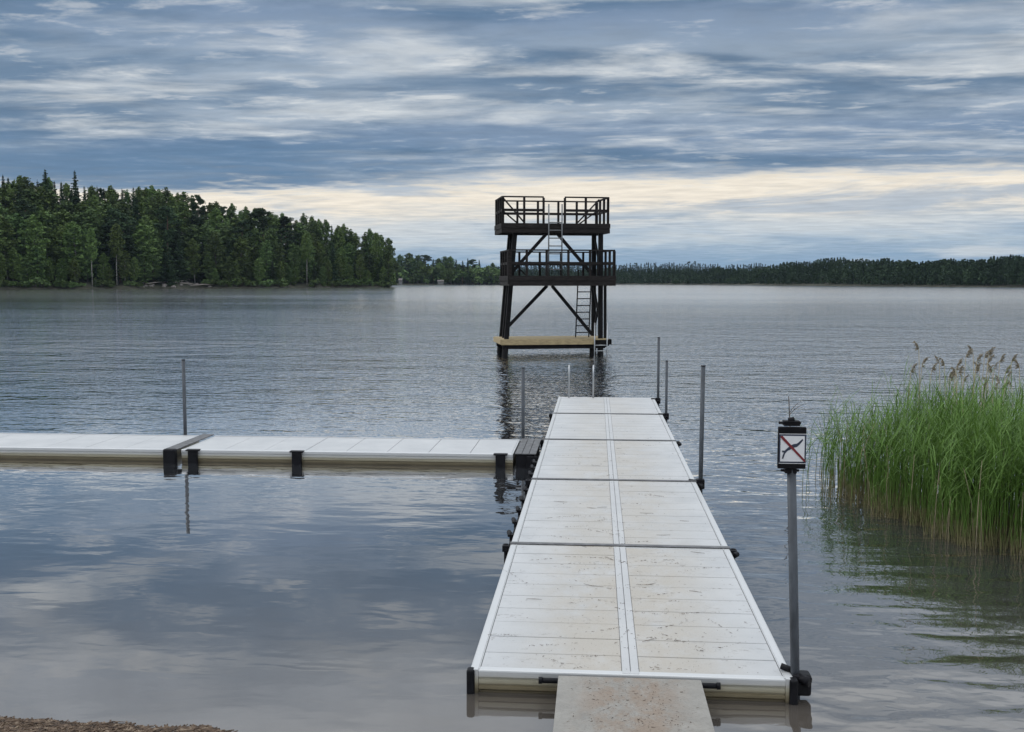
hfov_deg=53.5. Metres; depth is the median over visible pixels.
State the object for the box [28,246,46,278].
leafy tree
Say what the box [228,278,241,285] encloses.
bank shrub
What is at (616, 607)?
needle litter
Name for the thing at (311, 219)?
birch tree
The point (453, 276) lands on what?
young tree
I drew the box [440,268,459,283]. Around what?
young tree
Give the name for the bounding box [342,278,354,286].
bank shrub
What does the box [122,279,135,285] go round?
bank shrub
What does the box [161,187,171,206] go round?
leafy tree
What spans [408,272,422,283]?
young tree
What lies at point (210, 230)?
leafy tree
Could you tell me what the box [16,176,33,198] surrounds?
leafy tree
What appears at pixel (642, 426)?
jetty section
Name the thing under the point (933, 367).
dry reed
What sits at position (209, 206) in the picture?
leafy tree
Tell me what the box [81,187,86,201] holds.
spruce tree
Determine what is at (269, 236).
leafy tree
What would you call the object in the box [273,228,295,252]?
pine tree
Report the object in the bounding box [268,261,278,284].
spruce tree
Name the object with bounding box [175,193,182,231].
birch tree
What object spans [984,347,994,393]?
dry reed
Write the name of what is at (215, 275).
birch tree
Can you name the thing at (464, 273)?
young tree
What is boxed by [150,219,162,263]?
birch tree
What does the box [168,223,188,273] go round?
spruce tree
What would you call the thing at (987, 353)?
dry reed
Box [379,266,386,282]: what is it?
birch tree
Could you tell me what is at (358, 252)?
leafy tree
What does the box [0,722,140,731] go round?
beach
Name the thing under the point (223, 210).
pine tree
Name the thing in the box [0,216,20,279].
birch tree
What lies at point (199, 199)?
pine tree
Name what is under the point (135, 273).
birch tree
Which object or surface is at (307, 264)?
leafy tree
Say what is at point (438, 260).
leafy tree
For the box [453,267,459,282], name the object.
spruce tree
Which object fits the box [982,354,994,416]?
dry reed
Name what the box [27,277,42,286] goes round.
bank shrub
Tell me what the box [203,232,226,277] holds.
leafy tree
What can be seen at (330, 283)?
bank shrub
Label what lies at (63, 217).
birch tree
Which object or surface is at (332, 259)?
spruce tree
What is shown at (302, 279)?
young tree
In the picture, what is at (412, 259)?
birch tree
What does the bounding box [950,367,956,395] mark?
dry reed
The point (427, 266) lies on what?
young tree
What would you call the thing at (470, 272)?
young tree
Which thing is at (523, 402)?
mooring pole
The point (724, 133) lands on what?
sky
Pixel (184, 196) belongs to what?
leafy tree
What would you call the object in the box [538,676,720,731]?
gangway
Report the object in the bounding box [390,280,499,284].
shore
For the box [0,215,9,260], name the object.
birch tree
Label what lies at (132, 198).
spruce tree
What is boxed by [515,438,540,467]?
hinge plate
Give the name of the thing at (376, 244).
birch tree
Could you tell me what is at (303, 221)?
leafy tree
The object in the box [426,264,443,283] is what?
young tree
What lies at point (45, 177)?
spruce tree
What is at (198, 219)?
pine tree
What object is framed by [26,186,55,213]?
birch tree
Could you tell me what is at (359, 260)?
birch tree
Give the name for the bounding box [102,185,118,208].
birch tree
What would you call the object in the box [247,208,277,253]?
pine tree
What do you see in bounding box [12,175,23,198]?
birch tree
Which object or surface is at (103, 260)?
birch tree
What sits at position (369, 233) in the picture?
leafy tree
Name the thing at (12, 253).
birch tree
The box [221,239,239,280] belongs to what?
spruce tree
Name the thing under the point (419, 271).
young tree
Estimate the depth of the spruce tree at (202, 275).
419.67 m
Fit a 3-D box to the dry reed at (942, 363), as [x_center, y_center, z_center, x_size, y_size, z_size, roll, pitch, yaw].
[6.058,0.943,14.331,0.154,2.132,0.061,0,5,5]
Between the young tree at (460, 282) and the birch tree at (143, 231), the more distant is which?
the young tree at (460, 282)
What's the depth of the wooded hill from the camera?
403.10 m
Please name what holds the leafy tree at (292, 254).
on the wooded hill
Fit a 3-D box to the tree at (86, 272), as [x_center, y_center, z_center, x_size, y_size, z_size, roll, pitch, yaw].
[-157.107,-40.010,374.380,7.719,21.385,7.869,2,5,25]
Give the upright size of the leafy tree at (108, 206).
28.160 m
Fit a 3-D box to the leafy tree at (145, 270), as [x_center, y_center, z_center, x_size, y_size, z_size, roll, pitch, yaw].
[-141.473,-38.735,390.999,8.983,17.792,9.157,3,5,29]
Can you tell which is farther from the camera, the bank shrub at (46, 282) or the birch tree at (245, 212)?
the birch tree at (245, 212)
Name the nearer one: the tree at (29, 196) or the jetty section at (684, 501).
the jetty section at (684, 501)
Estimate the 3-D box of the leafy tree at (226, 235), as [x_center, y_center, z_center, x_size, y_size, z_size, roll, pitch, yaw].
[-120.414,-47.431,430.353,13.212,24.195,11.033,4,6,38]
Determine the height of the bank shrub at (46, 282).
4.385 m
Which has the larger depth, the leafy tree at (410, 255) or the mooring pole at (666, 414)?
the leafy tree at (410, 255)
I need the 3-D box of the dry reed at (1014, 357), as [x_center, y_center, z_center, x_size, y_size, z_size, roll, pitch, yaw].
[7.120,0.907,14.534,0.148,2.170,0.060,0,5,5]
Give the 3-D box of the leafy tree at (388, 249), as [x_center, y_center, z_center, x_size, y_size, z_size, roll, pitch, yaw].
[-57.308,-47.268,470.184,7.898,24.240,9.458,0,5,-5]
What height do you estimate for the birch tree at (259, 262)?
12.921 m
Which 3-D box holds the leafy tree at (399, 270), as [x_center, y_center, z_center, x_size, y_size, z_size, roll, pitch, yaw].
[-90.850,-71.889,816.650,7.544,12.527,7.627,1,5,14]
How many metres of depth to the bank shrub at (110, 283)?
374.92 m
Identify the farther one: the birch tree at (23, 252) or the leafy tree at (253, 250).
the leafy tree at (253, 250)
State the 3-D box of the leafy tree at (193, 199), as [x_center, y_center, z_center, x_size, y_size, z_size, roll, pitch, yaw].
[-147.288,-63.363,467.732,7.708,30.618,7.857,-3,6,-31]
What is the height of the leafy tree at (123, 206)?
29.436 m
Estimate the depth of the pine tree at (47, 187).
410.69 m
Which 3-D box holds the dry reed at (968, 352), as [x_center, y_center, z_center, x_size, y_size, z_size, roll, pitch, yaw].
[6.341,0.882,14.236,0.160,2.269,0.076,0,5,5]
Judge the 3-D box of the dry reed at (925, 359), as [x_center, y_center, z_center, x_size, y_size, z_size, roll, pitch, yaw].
[5.649,0.952,14.031,0.159,2.164,0.077,0,5,5]
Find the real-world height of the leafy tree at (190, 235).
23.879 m
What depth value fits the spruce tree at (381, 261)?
465.78 m
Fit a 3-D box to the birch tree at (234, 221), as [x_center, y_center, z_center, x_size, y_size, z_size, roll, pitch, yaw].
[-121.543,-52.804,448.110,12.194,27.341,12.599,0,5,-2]
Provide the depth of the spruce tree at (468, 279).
816.11 m
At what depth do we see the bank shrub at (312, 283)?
438.77 m
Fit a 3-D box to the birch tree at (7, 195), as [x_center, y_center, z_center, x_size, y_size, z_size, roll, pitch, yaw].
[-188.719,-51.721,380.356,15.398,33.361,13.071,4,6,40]
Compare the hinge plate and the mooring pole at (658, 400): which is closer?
the hinge plate
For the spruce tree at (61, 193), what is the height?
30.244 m
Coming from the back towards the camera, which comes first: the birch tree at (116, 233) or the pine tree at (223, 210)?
the pine tree at (223, 210)
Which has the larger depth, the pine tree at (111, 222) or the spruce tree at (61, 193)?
the spruce tree at (61, 193)
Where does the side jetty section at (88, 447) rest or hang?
on the water
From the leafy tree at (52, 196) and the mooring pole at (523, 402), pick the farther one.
the leafy tree at (52, 196)
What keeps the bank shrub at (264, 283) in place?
on the wooded hill
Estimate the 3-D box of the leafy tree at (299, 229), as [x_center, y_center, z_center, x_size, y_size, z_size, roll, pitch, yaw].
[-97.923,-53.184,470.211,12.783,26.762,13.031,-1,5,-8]
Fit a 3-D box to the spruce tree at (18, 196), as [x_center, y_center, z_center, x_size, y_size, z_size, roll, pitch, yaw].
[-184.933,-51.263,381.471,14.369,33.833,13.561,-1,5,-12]
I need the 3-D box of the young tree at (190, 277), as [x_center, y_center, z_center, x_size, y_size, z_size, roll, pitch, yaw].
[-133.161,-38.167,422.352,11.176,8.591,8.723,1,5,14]
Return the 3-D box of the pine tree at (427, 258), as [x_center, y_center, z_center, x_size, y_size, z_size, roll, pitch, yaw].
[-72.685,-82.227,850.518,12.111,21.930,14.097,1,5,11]
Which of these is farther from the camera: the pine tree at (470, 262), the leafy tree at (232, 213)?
the pine tree at (470, 262)
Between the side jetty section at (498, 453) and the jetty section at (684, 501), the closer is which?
the jetty section at (684, 501)
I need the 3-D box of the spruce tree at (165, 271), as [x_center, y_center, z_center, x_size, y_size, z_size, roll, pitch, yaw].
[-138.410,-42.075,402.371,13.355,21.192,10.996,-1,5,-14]
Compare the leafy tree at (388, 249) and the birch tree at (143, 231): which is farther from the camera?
the leafy tree at (388, 249)
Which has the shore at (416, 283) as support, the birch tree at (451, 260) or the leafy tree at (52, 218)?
the birch tree at (451, 260)
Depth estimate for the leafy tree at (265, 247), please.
425.15 m
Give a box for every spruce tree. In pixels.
[15,184,29,214]
[42,169,48,187]
[58,183,67,222]
[68,170,81,209]
[70,204,74,220]
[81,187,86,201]
[87,230,106,280]
[93,219,124,280]
[118,226,145,281]
[120,190,125,232]
[129,196,140,230]
[130,187,136,229]
[151,234,180,282]
[167,263,177,285]
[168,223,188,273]
[171,235,189,280]
[193,240,207,281]
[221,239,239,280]
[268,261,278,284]
[283,236,292,278]
[310,264,318,284]
[325,241,342,282]
[349,255,358,282]
[376,257,389,284]
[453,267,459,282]
[465,269,471,282]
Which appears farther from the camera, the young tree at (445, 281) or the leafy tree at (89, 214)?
the young tree at (445, 281)
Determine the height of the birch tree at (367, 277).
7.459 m
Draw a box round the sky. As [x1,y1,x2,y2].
[0,0,1023,273]
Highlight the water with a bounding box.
[0,284,1023,731]
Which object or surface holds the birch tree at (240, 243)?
on the wooded hill
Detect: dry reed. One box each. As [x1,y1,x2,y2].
[905,363,916,442]
[913,341,919,424]
[916,357,928,429]
[927,363,937,414]
[934,355,940,393]
[939,358,945,409]
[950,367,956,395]
[951,360,961,413]
[955,365,964,399]
[963,348,972,386]
[966,345,973,382]
[972,354,982,405]
[974,362,980,404]
[979,350,989,408]
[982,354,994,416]
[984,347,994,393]
[990,361,999,401]
[997,354,1005,387]
[1004,365,1010,382]
[1007,354,1017,398]
[1013,359,1020,401]
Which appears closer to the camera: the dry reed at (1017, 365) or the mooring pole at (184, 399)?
the dry reed at (1017, 365)
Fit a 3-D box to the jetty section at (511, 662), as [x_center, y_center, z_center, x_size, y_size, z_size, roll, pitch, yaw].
[0.971,2.118,8.803,2.430,0.254,3.526,0,5,5]
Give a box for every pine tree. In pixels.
[6,199,44,244]
[39,181,56,201]
[98,188,106,205]
[99,219,130,282]
[101,208,133,248]
[121,213,141,250]
[151,206,182,251]
[183,214,203,234]
[191,195,206,258]
[191,217,204,249]
[219,206,228,222]
[226,219,259,262]
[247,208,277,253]
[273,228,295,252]
[274,216,298,261]
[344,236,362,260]
[363,254,376,274]
[403,264,413,282]
[421,255,431,264]
[467,259,478,267]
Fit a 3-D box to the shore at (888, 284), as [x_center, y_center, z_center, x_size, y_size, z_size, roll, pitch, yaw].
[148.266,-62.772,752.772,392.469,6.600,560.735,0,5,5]
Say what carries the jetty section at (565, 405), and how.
on the water
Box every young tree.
[79,267,95,280]
[170,261,190,278]
[185,266,201,280]
[286,266,309,282]
[398,265,414,282]
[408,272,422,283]
[411,264,427,282]
[420,264,439,283]
[420,275,431,282]
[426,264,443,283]
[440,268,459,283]
[440,273,450,283]
[449,274,460,283]
[454,269,464,283]
[458,269,472,284]
[462,267,482,284]
[468,266,488,284]
[473,273,485,284]
[479,267,495,284]
[485,269,498,284]
[488,270,499,284]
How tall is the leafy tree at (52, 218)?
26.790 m
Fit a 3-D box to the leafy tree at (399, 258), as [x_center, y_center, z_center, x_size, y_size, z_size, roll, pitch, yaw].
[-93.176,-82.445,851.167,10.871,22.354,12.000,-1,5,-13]
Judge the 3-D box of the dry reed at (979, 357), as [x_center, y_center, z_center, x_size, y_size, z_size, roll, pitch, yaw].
[6.439,0.923,14.127,0.151,2.204,0.059,0,5,5]
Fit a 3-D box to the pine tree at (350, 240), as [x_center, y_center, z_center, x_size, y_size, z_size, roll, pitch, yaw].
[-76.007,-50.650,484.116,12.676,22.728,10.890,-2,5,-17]
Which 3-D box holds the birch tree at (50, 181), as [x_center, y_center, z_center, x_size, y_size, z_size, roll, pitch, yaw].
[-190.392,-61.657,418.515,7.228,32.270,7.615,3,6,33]
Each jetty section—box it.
[0,433,198,461]
[163,434,519,467]
[466,542,797,704]
[507,478,726,548]
[528,438,693,481]
[545,413,674,440]
[554,397,660,414]
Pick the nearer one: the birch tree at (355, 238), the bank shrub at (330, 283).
the bank shrub at (330, 283)
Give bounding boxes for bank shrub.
[1,280,10,286]
[12,281,22,286]
[21,280,29,287]
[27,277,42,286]
[33,277,50,287]
[61,280,69,287]
[69,281,78,287]
[93,277,107,286]
[105,280,116,287]
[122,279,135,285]
[133,281,142,287]
[200,278,212,286]
[209,278,218,285]
[224,280,232,286]
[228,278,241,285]
[236,277,246,285]
[243,280,256,286]
[258,279,269,286]
[266,278,275,286]
[273,277,287,286]
[308,278,319,286]
[326,280,334,285]
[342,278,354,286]
[385,280,396,286]
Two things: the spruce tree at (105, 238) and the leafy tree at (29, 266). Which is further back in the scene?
the spruce tree at (105, 238)
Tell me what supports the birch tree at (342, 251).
on the wooded hill
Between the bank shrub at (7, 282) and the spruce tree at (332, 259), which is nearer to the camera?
the bank shrub at (7, 282)
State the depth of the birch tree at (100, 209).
390.05 m
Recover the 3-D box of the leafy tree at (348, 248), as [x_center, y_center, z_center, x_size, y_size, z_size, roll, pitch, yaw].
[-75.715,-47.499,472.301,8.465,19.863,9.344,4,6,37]
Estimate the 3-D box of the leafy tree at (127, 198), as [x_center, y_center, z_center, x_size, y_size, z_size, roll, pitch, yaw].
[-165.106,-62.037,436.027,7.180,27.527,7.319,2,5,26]
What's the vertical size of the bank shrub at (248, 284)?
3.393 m
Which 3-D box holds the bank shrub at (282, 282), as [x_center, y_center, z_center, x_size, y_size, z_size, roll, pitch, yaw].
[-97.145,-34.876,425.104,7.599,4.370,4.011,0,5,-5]
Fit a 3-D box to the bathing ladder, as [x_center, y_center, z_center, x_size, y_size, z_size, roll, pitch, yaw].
[1.631,0.786,23.971,0.608,1.638,0.288,0,5,5]
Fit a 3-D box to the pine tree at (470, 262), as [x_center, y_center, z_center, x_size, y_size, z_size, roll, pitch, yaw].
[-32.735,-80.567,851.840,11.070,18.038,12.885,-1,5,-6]
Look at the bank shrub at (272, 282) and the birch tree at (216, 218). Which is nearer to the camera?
the bank shrub at (272, 282)
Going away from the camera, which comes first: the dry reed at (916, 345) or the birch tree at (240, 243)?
the dry reed at (916, 345)
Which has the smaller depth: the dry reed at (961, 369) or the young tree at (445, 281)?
the dry reed at (961, 369)
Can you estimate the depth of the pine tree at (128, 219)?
393.42 m
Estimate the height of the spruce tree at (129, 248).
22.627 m
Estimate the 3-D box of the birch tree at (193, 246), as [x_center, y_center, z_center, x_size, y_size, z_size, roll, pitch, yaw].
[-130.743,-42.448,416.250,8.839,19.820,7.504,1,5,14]
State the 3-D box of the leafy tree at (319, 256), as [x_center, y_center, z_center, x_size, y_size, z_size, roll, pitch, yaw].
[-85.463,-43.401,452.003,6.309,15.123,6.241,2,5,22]
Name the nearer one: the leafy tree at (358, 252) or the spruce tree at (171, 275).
the spruce tree at (171, 275)
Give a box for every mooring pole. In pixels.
[182,359,186,434]
[521,367,524,439]
[651,337,660,406]
[658,360,668,422]
[689,365,705,492]
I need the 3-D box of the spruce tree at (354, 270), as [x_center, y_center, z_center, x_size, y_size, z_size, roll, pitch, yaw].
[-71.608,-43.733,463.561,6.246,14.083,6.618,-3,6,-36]
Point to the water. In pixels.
(284, 596)
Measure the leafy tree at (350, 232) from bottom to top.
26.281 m
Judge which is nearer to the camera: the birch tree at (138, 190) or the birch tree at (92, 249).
the birch tree at (92, 249)
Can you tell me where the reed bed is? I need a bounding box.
[791,353,1023,563]
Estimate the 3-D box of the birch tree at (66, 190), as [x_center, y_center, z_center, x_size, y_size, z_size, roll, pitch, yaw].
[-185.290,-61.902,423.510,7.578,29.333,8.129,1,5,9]
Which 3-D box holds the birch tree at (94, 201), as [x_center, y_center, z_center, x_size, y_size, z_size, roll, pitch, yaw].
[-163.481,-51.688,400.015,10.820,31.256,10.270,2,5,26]
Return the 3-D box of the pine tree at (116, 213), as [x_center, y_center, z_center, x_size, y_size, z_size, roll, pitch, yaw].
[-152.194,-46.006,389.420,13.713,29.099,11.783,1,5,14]
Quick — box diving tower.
[493,196,615,355]
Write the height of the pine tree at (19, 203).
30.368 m
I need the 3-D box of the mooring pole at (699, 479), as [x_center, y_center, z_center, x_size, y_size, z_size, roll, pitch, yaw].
[2.522,1.319,13.854,0.216,2.662,0.146,0,5,5]
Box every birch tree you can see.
[0,183,23,223]
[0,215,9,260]
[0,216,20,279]
[0,252,7,278]
[4,247,20,280]
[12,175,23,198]
[15,228,31,260]
[20,214,49,270]
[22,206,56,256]
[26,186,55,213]
[38,224,57,262]
[47,177,58,201]
[48,209,76,261]
[49,224,74,273]
[59,221,87,282]
[63,182,72,202]
[71,201,93,217]
[84,227,100,286]
[85,185,99,204]
[86,195,106,232]
[91,206,108,242]
[95,253,110,285]
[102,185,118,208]
[108,223,125,285]
[115,250,132,280]
[128,257,140,282]
[131,221,159,272]
[133,216,160,255]
[134,186,144,213]
[135,196,155,222]
[138,187,149,213]
[145,185,161,219]
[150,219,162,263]
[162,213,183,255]
[165,193,176,210]
[172,201,190,247]
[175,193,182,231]
[184,238,204,283]
[205,207,229,256]
[209,201,222,228]
[211,268,218,281]
[228,215,246,260]
[230,236,252,278]
[241,206,249,217]
[241,215,254,255]
[247,228,264,261]
[253,257,265,285]
[264,215,286,257]
[275,261,284,279]
[296,244,306,268]
[300,231,315,285]
[307,217,315,232]
[308,233,322,267]
[332,225,345,253]
[334,247,349,277]
[338,223,349,243]
[351,232,363,254]
[354,254,365,279]
[365,270,371,281]
[369,233,385,280]
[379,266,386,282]
[393,262,399,270]
[406,257,415,270]
[421,266,427,283]
[446,268,453,279]
[447,256,455,268]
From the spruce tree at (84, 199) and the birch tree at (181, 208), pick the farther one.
the birch tree at (181, 208)
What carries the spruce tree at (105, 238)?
on the wooded hill
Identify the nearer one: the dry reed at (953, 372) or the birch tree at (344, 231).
the dry reed at (953, 372)
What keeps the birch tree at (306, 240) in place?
on the wooded hill
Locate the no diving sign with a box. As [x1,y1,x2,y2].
[777,417,811,698]
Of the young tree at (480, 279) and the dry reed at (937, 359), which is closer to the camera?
the dry reed at (937, 359)
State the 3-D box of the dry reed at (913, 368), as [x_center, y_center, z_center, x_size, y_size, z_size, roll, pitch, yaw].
[5.703,0.971,14.543,0.153,2.040,0.078,2,5,21]
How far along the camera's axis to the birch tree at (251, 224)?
445.67 m
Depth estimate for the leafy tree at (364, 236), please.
481.07 m
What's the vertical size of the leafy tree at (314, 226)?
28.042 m
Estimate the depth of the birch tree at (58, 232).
373.00 m
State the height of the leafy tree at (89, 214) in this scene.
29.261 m
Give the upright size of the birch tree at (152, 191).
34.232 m
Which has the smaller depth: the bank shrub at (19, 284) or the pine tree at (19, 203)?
the bank shrub at (19, 284)
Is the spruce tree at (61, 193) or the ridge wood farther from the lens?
the ridge wood
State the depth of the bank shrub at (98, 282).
373.24 m
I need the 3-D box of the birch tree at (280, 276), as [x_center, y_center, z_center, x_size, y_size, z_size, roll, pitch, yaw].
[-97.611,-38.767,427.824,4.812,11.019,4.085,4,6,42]
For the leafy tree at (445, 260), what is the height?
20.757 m
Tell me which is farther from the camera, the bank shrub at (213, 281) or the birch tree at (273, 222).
the birch tree at (273, 222)
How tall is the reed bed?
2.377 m
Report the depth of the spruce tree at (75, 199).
411.59 m
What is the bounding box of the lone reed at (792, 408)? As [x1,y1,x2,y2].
[788,396,803,426]
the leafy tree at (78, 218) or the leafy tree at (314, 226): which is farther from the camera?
the leafy tree at (314, 226)
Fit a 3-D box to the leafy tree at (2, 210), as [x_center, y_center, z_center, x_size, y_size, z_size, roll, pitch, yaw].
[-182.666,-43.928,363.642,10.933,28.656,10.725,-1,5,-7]
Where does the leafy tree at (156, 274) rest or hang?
on the wooded hill
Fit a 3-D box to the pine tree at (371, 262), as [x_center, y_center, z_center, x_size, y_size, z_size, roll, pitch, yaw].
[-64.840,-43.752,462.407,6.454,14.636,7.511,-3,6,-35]
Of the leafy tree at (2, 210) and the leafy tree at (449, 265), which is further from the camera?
the leafy tree at (449, 265)
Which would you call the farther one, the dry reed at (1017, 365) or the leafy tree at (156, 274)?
the leafy tree at (156, 274)
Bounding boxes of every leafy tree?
[0,203,13,239]
[0,213,32,282]
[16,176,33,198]
[21,255,35,281]
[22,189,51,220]
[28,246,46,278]
[37,212,58,278]
[42,189,59,222]
[51,200,75,225]
[70,212,87,257]
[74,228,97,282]
[80,207,105,264]
[101,203,121,249]
[109,199,135,249]
[121,189,132,215]
[135,242,158,284]
[145,228,167,283]
[149,192,173,253]
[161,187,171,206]
[179,192,191,240]
[184,224,204,267]
[188,195,197,225]
[191,222,219,260]
[198,227,227,270]
[201,202,213,223]
[202,251,215,281]
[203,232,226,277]
[218,225,241,263]
[226,203,237,218]
[235,211,244,219]
[246,244,264,280]
[257,240,274,279]
[261,227,283,270]
[285,243,302,281]
[291,222,306,261]
[298,213,309,234]
[298,241,317,282]
[306,220,323,254]
[313,252,325,282]
[317,219,332,259]
[344,243,356,267]
[345,229,354,256]
[351,249,366,269]
[360,234,369,269]
[362,228,375,270]
[382,238,395,281]
[396,254,405,266]
[396,269,400,281]
[403,253,412,267]
[414,255,423,263]
[434,258,442,266]
[441,256,450,266]
[445,263,454,270]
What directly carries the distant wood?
on the shore at (888, 284)
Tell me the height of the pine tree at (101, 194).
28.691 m
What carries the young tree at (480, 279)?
on the shore at (416, 283)
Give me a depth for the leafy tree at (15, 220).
361.94 m
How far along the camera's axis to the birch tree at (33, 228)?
361.82 m
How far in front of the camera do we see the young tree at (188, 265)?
413.45 m
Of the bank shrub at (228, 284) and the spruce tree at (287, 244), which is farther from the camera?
the spruce tree at (287, 244)
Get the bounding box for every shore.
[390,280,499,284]
[616,276,1023,286]
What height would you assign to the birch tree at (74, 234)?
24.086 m
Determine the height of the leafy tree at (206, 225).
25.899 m
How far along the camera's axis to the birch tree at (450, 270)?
816.19 m
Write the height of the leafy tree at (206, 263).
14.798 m
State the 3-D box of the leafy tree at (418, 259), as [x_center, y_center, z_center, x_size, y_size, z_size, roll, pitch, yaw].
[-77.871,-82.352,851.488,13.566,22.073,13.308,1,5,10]
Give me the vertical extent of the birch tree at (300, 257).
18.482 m
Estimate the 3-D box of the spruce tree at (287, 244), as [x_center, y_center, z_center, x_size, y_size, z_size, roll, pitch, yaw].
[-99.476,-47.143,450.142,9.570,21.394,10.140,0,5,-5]
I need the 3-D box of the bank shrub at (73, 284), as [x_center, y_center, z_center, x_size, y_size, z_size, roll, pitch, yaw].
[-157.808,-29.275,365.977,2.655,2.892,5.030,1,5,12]
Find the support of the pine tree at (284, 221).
on the wooded hill
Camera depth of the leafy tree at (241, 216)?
464.13 m
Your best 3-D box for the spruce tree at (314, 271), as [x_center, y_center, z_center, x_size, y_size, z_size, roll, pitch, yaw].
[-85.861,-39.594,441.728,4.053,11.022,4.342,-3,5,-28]
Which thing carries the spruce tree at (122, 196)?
on the wooded hill
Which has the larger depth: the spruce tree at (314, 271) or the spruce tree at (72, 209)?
the spruce tree at (314, 271)
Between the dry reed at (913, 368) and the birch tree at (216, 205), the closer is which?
the dry reed at (913, 368)
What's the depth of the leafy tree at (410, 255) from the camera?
849.90 m
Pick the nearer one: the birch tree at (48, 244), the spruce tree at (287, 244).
the birch tree at (48, 244)
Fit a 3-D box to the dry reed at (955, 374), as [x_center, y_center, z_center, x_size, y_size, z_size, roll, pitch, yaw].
[5.960,0.993,13.674,0.148,2.141,0.058,-1,5,-9]
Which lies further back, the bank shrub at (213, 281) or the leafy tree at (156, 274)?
the bank shrub at (213, 281)
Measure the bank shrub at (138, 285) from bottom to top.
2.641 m
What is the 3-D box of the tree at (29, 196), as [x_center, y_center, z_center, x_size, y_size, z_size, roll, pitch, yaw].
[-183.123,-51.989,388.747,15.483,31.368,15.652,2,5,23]
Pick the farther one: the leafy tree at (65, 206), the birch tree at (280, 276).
the birch tree at (280, 276)
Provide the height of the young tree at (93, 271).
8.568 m
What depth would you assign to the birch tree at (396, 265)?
828.32 m
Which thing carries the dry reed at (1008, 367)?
in the water
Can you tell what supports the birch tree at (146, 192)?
on the wooded hill
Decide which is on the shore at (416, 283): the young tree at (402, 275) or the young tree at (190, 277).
the young tree at (402, 275)
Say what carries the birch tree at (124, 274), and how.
on the wooded hill
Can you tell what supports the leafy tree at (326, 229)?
on the wooded hill
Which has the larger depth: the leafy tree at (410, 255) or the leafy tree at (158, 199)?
the leafy tree at (410, 255)
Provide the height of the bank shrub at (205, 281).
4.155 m
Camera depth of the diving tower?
39.43 m
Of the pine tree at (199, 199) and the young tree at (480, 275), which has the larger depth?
the young tree at (480, 275)
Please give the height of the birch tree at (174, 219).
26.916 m
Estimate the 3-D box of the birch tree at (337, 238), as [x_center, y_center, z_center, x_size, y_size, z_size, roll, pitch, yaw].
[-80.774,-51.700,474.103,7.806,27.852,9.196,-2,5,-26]
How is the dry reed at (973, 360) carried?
in the water
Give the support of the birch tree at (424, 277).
on the shore at (416, 283)
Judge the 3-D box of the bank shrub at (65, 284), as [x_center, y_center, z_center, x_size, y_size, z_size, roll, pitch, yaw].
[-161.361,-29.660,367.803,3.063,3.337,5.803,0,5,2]
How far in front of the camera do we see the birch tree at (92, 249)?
369.43 m
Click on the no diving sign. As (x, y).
(791, 454)
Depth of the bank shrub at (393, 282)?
465.19 m
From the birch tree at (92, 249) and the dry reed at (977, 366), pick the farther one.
the birch tree at (92, 249)
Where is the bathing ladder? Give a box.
[568,365,593,397]
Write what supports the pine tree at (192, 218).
on the wooded hill
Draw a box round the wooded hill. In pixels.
[0,277,381,289]
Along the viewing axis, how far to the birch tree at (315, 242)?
455.69 m
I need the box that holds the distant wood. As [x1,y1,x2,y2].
[496,254,1023,284]
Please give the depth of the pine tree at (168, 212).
412.12 m
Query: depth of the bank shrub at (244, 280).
418.52 m
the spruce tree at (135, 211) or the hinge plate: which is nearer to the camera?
the hinge plate
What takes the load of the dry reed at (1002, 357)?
in the water
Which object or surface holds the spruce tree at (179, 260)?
on the wooded hill
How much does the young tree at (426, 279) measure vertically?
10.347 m
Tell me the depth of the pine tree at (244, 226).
429.25 m
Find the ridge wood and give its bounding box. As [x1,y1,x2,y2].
[482,261,785,277]
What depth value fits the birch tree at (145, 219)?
404.92 m
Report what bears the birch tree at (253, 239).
on the wooded hill
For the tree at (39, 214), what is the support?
on the wooded hill
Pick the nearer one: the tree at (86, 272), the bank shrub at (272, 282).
the tree at (86, 272)
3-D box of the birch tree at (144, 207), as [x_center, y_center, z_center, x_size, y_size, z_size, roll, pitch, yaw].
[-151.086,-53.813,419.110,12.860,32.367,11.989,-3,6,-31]
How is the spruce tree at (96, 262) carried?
on the wooded hill
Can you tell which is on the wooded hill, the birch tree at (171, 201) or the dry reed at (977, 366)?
the birch tree at (171, 201)
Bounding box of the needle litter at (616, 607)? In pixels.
[488,429,757,730]
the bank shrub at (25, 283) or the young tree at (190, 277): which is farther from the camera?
the young tree at (190, 277)
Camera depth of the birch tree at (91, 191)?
417.12 m
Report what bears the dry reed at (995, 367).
in the water
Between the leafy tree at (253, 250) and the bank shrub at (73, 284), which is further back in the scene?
the leafy tree at (253, 250)
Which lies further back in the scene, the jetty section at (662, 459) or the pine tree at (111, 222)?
the pine tree at (111, 222)
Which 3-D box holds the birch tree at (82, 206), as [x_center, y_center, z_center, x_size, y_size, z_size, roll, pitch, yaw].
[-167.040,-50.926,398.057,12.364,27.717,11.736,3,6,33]
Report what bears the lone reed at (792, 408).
in the water
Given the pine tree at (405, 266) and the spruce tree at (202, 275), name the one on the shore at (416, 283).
the pine tree at (405, 266)

